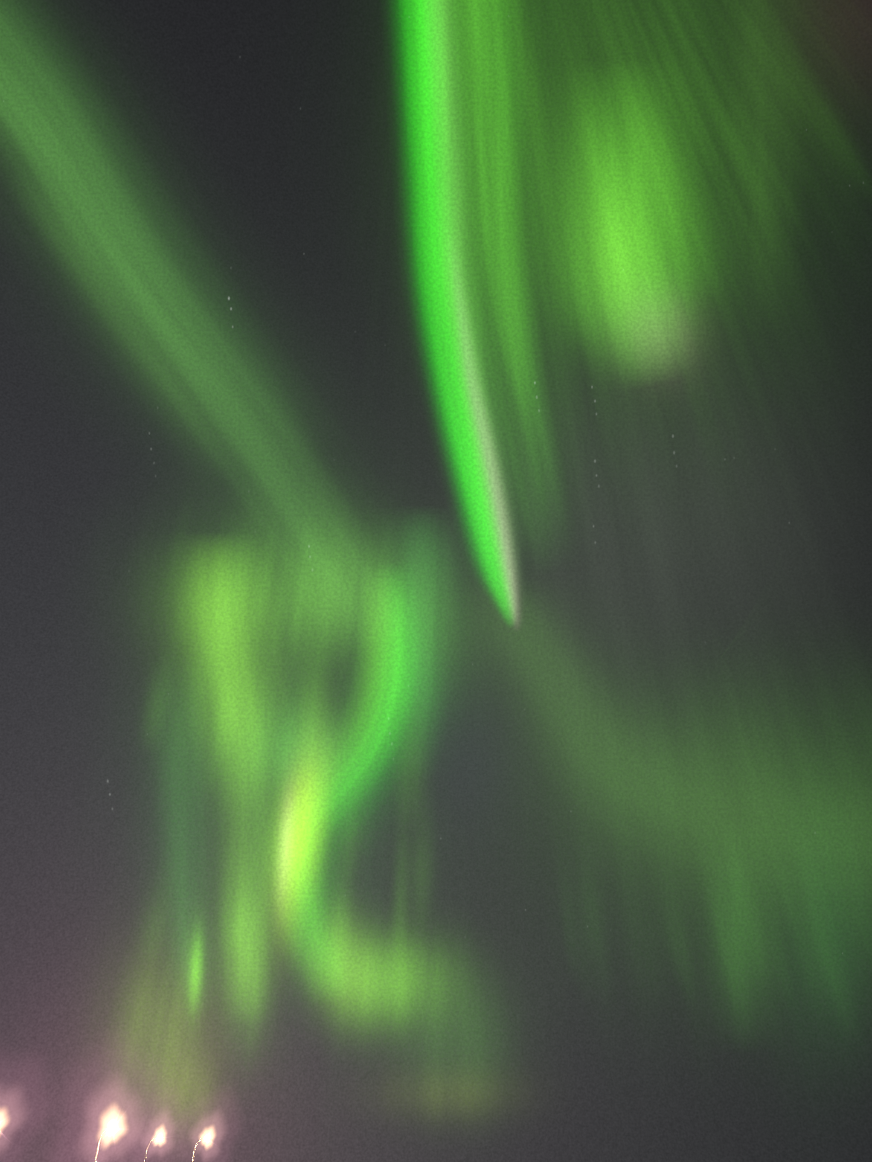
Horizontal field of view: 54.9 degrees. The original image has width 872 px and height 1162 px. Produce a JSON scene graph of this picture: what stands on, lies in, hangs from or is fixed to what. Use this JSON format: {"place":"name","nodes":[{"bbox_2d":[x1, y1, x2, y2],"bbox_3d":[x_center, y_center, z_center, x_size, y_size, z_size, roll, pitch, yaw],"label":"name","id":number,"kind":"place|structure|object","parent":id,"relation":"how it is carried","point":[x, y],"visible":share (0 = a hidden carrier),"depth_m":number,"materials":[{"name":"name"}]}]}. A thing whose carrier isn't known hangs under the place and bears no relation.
{"place":"outdoors","nodes":[
{"label":"outdoors","id":0,"kind":"place"},
{"bbox_2d":[0,0,871,1161],"label":"sky","id":1,"kind":"structure","parent":0,"point":[435,436],"materials":[{"name":"green"}]},
{"label":"snowy ground","id":2,"kind":"object","parent":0,"visible":0},
{"bbox_2d":[95,1126,115,1161],"bbox_3d":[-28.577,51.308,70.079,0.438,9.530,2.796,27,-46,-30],"label":"street lamp","id":3,"kind":"object","parent":2,"relation":"on","point":[112,1128],"depth_m":72.63,"materials":[{"name":"metal"}]},
{"bbox_2d":[144,1136,162,1161],"bbox_3d":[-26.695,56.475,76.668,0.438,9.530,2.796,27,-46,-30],"label":"street lamp","id":4,"kind":"object","parent":2,"relation":"on","point":[158,1137],"depth_m":79.33,"materials":[{"name":"metal"}]},
{"bbox_2d":[192,1136,210,1161],"bbox_3d":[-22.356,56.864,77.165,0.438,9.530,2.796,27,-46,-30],"label":"street lamp","id":5,"kind":"object","parent":2,"relation":"on","point":[208,1137],"depth_m":79.93,"materials":[{"name":"metal"}]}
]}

